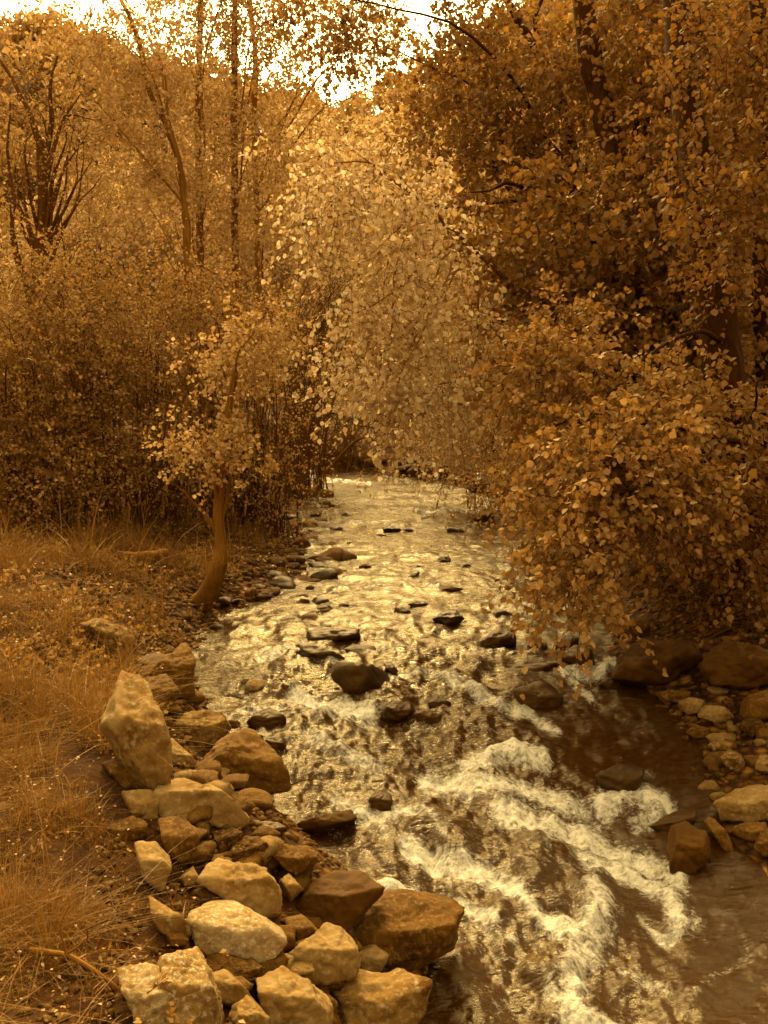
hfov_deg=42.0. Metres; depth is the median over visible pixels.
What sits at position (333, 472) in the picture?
stone
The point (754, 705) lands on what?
boulder
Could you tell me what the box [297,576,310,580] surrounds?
stone
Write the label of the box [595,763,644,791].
rock
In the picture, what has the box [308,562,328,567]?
stone
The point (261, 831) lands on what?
stone
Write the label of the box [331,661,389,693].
rock
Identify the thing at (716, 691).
stone
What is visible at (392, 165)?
broadleaf tree
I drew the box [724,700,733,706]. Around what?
stone
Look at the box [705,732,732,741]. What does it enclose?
stone
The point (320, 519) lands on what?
stone
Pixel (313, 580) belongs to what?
stone
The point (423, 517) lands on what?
stone
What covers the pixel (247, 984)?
stone
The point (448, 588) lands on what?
rock
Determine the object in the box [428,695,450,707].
rock
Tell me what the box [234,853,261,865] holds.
stone
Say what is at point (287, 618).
stone
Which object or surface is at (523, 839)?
creek water
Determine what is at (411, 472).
stone
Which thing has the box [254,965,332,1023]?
boulder
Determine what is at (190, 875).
boulder
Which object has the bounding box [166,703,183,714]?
stone
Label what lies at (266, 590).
stone
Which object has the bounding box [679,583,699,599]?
boulder
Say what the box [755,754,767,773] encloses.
boulder
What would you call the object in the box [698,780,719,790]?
stone
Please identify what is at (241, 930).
boulder
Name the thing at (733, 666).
boulder
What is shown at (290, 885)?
boulder
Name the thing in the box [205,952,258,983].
stone
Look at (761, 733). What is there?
stone
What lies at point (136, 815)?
stone
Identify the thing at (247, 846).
boulder
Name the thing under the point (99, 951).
weed stalk
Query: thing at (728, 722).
stone
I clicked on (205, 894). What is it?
stone
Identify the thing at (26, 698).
bank grass
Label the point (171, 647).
rock
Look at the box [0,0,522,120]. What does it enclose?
sky
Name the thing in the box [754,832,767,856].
boulder
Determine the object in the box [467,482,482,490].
stone
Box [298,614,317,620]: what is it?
stone
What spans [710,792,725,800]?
stone
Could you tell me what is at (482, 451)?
bush
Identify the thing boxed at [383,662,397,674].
rock
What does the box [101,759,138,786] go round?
boulder
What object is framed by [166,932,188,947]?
boulder
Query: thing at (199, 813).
stone
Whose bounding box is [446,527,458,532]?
stone
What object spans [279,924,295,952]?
stone
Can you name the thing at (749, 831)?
boulder
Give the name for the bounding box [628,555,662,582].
boulder
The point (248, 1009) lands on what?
boulder
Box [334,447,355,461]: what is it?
stone
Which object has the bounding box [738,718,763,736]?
boulder
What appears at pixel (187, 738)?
stone
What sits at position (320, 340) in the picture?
willow
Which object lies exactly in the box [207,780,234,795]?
stone
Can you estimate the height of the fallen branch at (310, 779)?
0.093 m
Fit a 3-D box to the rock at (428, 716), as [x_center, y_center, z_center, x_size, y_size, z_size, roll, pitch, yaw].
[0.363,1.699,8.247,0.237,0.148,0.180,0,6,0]
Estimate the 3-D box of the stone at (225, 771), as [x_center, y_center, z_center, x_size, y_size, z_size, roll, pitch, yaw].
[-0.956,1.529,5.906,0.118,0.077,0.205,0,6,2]
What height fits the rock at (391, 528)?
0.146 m
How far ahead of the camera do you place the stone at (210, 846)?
4.82 m
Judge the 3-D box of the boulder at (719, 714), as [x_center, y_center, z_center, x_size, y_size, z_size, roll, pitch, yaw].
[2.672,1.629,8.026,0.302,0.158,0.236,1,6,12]
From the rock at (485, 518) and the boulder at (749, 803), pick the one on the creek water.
the rock at (485, 518)
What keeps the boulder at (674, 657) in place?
on the ground at (90, 768)
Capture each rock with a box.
[166,644,175,650]
[247,708,285,728]
[265,735,285,750]
[295,644,343,659]
[306,628,360,640]
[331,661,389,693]
[359,564,371,567]
[368,790,392,810]
[380,701,414,721]
[383,525,400,531]
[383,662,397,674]
[403,528,412,531]
[408,600,429,606]
[414,710,441,722]
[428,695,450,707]
[432,610,464,625]
[442,585,462,591]
[473,510,494,520]
[480,631,516,648]
[498,662,559,671]
[513,681,563,709]
[527,642,547,648]
[556,635,579,647]
[556,645,594,664]
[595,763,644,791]
[598,677,619,688]
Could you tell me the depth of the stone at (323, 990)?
4.30 m
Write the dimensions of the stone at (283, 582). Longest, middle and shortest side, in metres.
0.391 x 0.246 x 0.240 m
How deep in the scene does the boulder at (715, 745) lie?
7.50 m
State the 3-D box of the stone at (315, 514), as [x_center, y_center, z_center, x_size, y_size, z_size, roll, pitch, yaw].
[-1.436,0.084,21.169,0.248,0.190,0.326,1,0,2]
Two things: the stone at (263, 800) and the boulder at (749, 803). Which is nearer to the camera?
the stone at (263, 800)
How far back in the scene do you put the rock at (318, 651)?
9.65 m
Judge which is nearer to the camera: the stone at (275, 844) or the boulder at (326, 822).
the stone at (275, 844)
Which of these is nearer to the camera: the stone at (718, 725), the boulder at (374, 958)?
the boulder at (374, 958)
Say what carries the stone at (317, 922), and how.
on the ground at (90, 768)
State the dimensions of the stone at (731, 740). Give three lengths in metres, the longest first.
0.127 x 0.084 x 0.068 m
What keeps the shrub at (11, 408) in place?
on the ground at (90, 768)
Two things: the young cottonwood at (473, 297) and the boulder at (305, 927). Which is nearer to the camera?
the boulder at (305, 927)
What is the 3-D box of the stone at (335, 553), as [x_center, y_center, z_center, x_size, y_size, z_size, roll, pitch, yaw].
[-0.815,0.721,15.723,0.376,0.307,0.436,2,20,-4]
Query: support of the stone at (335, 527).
in the creek water
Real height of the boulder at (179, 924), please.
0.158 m
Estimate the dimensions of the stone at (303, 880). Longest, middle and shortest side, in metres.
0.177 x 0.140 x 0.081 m
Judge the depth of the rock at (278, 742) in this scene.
7.70 m
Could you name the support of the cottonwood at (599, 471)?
on the ground at (90, 768)
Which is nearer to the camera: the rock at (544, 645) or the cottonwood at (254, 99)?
the rock at (544, 645)
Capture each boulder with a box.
[79,618,138,656]
[99,670,172,791]
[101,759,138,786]
[107,816,147,840]
[116,962,170,1023]
[121,789,158,818]
[134,653,167,665]
[134,841,171,891]
[144,673,180,711]
[148,643,195,698]
[149,896,190,935]
[152,778,249,828]
[156,946,224,1023]
[158,816,200,868]
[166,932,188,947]
[170,738,196,763]
[174,709,231,747]
[179,866,197,887]
[188,899,286,962]
[196,858,282,918]
[202,728,291,794]
[211,827,242,852]
[213,969,251,1006]
[223,835,270,866]
[229,995,269,1023]
[234,957,263,981]
[254,820,286,834]
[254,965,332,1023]
[271,843,317,875]
[274,950,288,964]
[278,873,302,901]
[284,914,317,940]
[288,922,360,985]
[295,870,384,931]
[297,809,356,831]
[331,968,432,1023]
[353,889,464,971]
[359,944,389,971]
[611,638,700,685]
[624,616,659,636]
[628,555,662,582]
[650,808,695,830]
[657,689,691,702]
[658,566,697,595]
[666,821,710,873]
[678,697,704,715]
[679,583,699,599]
[686,724,709,738]
[697,705,734,723]
[700,641,767,690]
[704,817,732,850]
[708,739,732,751]
[713,784,767,822]
[719,749,744,770]
[730,822,767,842]
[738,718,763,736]
[739,690,767,720]
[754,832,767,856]
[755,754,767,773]
[760,812,767,820]
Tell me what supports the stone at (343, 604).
in the creek water
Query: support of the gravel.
on the ground at (90, 768)
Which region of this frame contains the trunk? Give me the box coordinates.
[283,282,343,487]
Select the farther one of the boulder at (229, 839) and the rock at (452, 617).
the rock at (452, 617)
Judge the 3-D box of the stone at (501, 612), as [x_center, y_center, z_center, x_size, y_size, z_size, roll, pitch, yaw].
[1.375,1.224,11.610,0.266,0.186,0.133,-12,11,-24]
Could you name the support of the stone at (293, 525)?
on the ground at (90, 768)
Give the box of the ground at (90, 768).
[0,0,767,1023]
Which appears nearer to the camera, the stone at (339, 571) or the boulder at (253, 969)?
the boulder at (253, 969)
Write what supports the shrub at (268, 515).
on the ground at (90, 768)
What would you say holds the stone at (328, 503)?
in the creek water
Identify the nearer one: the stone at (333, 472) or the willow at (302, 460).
the willow at (302, 460)
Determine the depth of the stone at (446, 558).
15.41 m
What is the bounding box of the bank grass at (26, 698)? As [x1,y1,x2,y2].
[0,424,755,1023]
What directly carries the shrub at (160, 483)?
on the ground at (90, 768)
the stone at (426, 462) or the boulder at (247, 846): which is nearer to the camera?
the boulder at (247, 846)
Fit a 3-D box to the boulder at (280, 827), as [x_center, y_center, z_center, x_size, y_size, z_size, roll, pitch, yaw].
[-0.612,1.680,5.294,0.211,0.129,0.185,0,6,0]
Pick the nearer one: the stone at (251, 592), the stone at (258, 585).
the stone at (251, 592)
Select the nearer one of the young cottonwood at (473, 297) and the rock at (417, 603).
the rock at (417, 603)
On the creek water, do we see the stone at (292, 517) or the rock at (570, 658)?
the rock at (570, 658)
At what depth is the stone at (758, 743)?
7.45 m
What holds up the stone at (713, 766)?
on the ground at (90, 768)
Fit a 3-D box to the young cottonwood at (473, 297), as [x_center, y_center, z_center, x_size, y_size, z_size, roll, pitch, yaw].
[2.301,-3.570,23.147,4.893,7.057,5.338,0,6,0]
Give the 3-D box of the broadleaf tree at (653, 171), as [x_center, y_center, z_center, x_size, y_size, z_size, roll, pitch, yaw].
[10.739,-8.218,34.755,10.868,17.488,10.678,5,8,43]
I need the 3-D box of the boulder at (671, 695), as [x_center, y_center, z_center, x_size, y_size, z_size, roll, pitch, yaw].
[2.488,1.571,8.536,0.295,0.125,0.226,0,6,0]
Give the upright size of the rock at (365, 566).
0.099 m
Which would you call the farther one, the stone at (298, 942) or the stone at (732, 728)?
the stone at (732, 728)
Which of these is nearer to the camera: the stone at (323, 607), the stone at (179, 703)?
the stone at (179, 703)
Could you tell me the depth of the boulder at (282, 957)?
4.16 m
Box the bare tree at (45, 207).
[0,36,192,489]
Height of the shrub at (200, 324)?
5.756 m
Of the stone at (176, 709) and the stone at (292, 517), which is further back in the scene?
the stone at (292, 517)
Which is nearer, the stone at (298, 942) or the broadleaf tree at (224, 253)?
the stone at (298, 942)
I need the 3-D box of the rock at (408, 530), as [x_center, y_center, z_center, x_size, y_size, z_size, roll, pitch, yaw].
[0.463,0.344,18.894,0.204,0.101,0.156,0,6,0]
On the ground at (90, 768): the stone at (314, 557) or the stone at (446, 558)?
the stone at (314, 557)
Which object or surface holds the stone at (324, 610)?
in the creek water
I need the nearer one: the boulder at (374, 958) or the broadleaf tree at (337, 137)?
the boulder at (374, 958)
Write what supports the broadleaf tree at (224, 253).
on the ground at (90, 768)
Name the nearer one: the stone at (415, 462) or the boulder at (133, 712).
the boulder at (133, 712)
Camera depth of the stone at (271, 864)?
4.92 m
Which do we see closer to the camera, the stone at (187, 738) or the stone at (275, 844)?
the stone at (275, 844)
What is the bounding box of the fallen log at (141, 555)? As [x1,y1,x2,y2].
[113,548,168,560]
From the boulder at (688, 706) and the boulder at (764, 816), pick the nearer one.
the boulder at (764, 816)
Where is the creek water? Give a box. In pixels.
[191,469,767,1023]
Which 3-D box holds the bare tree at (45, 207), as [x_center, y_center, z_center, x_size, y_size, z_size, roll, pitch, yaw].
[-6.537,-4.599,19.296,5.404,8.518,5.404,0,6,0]
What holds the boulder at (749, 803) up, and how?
on the ground at (90, 768)
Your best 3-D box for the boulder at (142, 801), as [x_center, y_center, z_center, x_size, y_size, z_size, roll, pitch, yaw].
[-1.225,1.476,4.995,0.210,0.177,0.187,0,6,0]
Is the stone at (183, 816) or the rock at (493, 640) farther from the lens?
the rock at (493, 640)
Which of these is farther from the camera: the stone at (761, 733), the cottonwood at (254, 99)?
the cottonwood at (254, 99)
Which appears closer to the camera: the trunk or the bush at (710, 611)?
the bush at (710, 611)
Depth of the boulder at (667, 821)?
6.63 m
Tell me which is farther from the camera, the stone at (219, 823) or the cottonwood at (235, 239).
the cottonwood at (235, 239)
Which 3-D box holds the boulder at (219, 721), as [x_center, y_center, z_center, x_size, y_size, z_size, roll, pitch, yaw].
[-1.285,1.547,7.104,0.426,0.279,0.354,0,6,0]
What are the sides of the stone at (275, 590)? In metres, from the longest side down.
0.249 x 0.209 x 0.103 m
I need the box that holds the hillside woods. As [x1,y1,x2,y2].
[0,0,767,407]
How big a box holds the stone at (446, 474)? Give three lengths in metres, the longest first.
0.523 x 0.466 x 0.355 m
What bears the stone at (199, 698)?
on the ground at (90, 768)
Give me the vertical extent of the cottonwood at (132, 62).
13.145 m
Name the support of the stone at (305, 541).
in the creek water
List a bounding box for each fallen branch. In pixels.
[28,905,122,1008]
[291,778,328,784]
[314,412,378,441]
[323,432,420,473]
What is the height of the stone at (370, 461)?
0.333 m
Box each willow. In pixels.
[246,311,397,497]
[255,220,383,489]
[315,394,396,473]
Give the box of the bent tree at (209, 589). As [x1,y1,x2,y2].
[136,286,307,611]
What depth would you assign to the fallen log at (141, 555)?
12.29 m
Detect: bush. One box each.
[392,388,546,511]
[439,427,625,583]
[575,472,767,639]
[619,519,767,648]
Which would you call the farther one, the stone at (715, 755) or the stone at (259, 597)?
the stone at (259, 597)
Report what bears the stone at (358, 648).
in the creek water
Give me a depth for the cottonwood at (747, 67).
9.23 m
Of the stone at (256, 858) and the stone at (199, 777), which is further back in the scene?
the stone at (199, 777)
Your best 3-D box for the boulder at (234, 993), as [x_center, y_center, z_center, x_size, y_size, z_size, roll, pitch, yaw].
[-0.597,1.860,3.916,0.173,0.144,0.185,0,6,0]
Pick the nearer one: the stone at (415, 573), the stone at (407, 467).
the stone at (415, 573)
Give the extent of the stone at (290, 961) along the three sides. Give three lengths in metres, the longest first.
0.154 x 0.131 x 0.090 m
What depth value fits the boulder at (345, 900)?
4.81 m
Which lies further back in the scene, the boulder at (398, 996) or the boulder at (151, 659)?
the boulder at (151, 659)
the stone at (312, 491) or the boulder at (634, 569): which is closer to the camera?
the boulder at (634, 569)
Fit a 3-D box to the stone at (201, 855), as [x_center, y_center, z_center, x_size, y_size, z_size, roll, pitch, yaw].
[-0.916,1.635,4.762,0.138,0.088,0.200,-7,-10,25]
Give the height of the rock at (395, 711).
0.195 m
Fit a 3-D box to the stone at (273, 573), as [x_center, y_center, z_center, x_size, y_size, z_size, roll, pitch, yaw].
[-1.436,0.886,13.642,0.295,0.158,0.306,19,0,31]
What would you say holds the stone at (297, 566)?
on the ground at (90, 768)
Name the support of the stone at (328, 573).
in the creek water
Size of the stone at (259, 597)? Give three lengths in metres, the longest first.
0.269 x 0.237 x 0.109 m
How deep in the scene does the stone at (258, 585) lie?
12.87 m
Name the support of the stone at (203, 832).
on the ground at (90, 768)
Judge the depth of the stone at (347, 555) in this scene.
15.68 m
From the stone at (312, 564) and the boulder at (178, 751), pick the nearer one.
the boulder at (178, 751)
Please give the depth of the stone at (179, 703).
7.25 m
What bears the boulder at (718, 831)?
on the creek water
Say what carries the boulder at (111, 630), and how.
on the ground at (90, 768)
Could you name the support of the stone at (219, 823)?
on the ground at (90, 768)
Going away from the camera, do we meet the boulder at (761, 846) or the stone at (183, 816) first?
the stone at (183, 816)
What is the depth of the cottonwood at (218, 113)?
29.36 m
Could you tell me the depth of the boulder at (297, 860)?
4.94 m
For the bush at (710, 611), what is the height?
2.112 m
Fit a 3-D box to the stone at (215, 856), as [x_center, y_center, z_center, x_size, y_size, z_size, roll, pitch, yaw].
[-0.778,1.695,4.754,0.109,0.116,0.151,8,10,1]
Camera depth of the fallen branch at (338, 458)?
30.27 m
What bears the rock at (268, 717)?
on the creek water
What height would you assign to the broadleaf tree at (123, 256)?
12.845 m
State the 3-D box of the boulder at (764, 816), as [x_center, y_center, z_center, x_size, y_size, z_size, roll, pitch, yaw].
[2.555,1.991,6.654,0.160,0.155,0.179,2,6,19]
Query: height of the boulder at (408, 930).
0.476 m
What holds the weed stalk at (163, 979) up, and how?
on the ground at (90, 768)
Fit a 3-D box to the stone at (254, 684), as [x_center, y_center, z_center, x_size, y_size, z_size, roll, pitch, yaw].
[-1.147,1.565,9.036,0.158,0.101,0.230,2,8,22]
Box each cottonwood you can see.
[0,0,247,468]
[81,0,314,452]
[117,0,373,463]
[200,0,444,466]
[239,103,604,556]
[251,0,626,507]
[382,203,552,507]
[412,0,767,552]
[450,0,767,699]
[601,0,767,659]
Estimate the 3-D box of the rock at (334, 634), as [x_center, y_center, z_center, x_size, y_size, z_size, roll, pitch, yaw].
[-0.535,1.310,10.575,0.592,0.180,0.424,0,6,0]
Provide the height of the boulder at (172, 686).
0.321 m
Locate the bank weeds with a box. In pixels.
[0,507,767,1023]
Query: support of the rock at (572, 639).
on the creek water
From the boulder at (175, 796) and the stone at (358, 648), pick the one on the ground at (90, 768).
the boulder at (175, 796)
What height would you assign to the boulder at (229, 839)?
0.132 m
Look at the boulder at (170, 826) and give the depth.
4.66 m
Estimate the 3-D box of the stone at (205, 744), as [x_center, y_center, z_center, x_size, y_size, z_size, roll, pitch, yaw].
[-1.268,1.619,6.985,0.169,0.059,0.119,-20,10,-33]
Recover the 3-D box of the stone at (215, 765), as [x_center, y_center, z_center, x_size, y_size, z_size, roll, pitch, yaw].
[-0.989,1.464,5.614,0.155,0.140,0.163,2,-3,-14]
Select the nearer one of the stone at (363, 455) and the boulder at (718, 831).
the boulder at (718, 831)
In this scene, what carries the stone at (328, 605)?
in the creek water
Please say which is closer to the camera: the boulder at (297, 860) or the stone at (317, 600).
the boulder at (297, 860)
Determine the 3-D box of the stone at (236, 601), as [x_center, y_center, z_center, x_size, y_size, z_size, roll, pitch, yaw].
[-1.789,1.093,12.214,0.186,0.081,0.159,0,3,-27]
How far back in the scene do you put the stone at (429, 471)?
29.25 m
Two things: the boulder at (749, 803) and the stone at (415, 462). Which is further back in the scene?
the stone at (415, 462)
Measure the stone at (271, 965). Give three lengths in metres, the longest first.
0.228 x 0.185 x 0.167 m
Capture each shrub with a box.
[0,216,199,540]
[0,255,178,540]
[0,320,61,484]
[28,238,253,531]
[102,220,335,546]
[165,248,375,549]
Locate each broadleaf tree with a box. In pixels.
[0,130,211,438]
[78,116,327,427]
[204,84,439,418]
[312,88,499,412]
[442,78,606,409]
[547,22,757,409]
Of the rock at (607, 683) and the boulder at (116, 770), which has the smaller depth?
the boulder at (116, 770)
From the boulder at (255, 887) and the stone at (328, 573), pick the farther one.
the stone at (328, 573)
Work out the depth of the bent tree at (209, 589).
11.29 m
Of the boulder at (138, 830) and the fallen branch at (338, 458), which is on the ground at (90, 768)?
the boulder at (138, 830)
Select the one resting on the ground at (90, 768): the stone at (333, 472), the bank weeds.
the bank weeds
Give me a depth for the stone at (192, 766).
5.63 m
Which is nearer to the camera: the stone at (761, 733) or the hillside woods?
the stone at (761, 733)
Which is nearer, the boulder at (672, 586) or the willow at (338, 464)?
the boulder at (672, 586)
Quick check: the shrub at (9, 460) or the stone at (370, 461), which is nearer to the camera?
the shrub at (9, 460)
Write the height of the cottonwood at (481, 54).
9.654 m
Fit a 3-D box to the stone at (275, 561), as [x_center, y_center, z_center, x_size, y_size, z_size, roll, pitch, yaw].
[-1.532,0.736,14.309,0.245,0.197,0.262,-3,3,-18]
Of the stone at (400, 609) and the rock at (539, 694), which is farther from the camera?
the stone at (400, 609)
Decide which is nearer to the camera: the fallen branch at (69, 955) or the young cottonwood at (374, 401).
the fallen branch at (69, 955)
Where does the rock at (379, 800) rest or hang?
on the creek water
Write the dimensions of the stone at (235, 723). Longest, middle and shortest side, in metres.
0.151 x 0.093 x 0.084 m
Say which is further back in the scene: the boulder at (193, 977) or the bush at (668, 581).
the bush at (668, 581)
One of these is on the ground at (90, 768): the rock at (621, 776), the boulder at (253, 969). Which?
the boulder at (253, 969)
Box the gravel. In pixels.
[0,482,767,1023]
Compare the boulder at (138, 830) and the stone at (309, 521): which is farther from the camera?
the stone at (309, 521)
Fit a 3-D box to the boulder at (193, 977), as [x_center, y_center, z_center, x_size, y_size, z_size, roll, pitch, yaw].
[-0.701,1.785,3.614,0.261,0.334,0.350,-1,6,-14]
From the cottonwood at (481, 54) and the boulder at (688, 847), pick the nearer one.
the boulder at (688, 847)
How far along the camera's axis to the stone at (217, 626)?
11.08 m
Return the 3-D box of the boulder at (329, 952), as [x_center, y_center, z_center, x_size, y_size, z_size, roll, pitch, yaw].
[-0.268,1.999,4.452,0.340,0.298,0.372,0,6,0]
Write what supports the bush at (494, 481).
on the ground at (90, 768)
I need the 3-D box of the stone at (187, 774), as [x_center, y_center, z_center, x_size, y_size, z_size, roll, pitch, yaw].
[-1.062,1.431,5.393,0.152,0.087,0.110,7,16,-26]
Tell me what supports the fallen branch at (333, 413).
on the creek water
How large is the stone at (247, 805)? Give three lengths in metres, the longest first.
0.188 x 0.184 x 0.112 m
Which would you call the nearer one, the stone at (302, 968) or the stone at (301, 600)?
the stone at (302, 968)
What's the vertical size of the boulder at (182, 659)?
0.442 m
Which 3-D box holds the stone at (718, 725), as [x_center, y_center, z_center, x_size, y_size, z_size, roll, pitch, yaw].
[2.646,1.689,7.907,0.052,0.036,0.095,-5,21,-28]
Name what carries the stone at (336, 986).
on the ground at (90, 768)
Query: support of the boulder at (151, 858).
on the ground at (90, 768)
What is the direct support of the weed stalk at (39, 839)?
on the ground at (90, 768)
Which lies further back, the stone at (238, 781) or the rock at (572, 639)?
the rock at (572, 639)
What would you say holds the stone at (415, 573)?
in the creek water
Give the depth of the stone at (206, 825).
4.94 m
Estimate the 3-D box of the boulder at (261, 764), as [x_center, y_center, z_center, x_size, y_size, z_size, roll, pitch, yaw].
[-0.862,1.533,6.105,0.612,0.405,0.523,0,6,0]
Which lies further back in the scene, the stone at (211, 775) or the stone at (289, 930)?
the stone at (211, 775)
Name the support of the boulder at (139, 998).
on the ground at (90, 768)
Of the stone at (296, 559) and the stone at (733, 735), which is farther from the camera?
the stone at (296, 559)
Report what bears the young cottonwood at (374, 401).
on the ground at (90, 768)
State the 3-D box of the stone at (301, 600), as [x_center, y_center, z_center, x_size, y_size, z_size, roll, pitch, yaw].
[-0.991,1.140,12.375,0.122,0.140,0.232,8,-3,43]
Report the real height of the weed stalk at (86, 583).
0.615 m
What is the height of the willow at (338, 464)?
2.969 m
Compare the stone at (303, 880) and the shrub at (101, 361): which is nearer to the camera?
the stone at (303, 880)
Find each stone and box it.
[131,813,144,817]
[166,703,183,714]
[170,848,212,864]
[174,770,196,779]
[175,699,183,706]
[176,813,198,825]
[181,735,192,743]
[185,691,205,704]
[186,761,194,769]
[187,805,212,825]
[189,887,221,902]
[190,772,208,783]
[194,760,221,779]
[195,821,210,836]
[196,769,217,781]
[197,740,211,747]
[198,827,206,840]
[199,840,216,853]
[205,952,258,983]
[207,624,223,628]
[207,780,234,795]
[208,818,227,827]
[211,854,231,861]
[217,596,232,605]
[221,768,230,775]
[221,773,249,789]
[228,719,240,726]
[232,598,243,603]
[232,797,255,815]
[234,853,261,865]
[234,976,253,990]
[238,788,274,811]
[245,587,257,599]
[245,679,265,690]
[252,825,280,836]
[254,584,265,588]
[254,592,272,600]
[254,959,287,986]
[258,589,270,592]
[258,835,283,864]
[264,859,279,871]
[265,570,284,577]
[266,587,280,594]
[267,557,285,567]
[269,575,296,588]
[279,869,309,889]
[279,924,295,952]
[280,617,294,620]
[281,514,301,519]
[283,555,305,563]
[284,953,293,969]
[287,563,300,569]
[287,952,314,976]
[289,518,301,525]
[289,522,299,528]
[291,938,305,950]
[292,538,309,546]
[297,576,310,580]
[297,598,309,602]
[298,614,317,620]
[302,519,318,525]
[306,489,319,495]
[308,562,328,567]
[308,578,320,581]
[309,555,323,558]
[309,917,322,928]
[310,512,321,516]
[310,568,337,579]
[312,596,329,603]
[314,557,334,560]
[316,517,327,520]
[316,608,331,612]
[317,603,332,608]
[317,605,330,608]
[317,986,329,994]
[319,489,333,496]
[321,467,335,473]
[321,547,343,560]
[322,500,333,506]
[325,993,337,1012]
[326,980,344,992]
[330,525,342,530]
[333,568,341,574]
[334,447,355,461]
[338,602,349,606]
[340,550,356,560]
[345,645,375,652]
[359,450,374,465]
[363,457,388,465]
[394,606,410,613]
[395,464,412,472]
[402,459,417,464]
[406,467,418,476]
[408,570,419,576]
[415,461,432,472]
[421,515,429,519]
[427,466,434,477]
[437,555,450,561]
[442,468,456,477]
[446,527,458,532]
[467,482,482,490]
[494,610,511,616]
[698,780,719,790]
[702,751,723,767]
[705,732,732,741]
[707,686,727,695]
[708,758,719,771]
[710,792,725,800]
[713,723,723,728]
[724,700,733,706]
[724,739,736,744]
[726,720,732,725]
[727,725,738,732]
[727,733,736,740]
[743,755,758,767]
[754,739,765,747]
[755,728,767,740]
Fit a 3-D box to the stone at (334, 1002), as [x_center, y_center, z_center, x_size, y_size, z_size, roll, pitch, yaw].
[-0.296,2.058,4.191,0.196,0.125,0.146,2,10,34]
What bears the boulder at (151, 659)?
on the ground at (90, 768)
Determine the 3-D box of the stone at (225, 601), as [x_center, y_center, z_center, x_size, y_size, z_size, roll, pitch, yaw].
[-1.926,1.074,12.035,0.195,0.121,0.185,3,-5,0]
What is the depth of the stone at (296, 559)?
15.03 m
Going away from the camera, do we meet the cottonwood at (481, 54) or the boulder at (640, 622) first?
the boulder at (640, 622)
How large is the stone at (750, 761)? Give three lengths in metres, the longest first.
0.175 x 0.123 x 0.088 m
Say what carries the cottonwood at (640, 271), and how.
on the ground at (90, 768)
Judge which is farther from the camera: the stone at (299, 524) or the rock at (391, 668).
the stone at (299, 524)
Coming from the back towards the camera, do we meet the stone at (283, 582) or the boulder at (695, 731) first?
the stone at (283, 582)
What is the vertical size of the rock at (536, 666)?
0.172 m
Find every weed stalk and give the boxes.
[23,817,53,877]
[44,941,147,975]
[82,559,88,616]
[124,972,172,1014]
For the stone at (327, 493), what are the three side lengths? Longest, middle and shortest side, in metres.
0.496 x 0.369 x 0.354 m
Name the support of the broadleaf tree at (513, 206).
on the ground at (90, 768)
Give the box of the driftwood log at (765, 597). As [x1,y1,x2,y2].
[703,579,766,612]
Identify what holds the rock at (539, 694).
on the creek water
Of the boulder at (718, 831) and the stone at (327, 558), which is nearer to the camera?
the boulder at (718, 831)

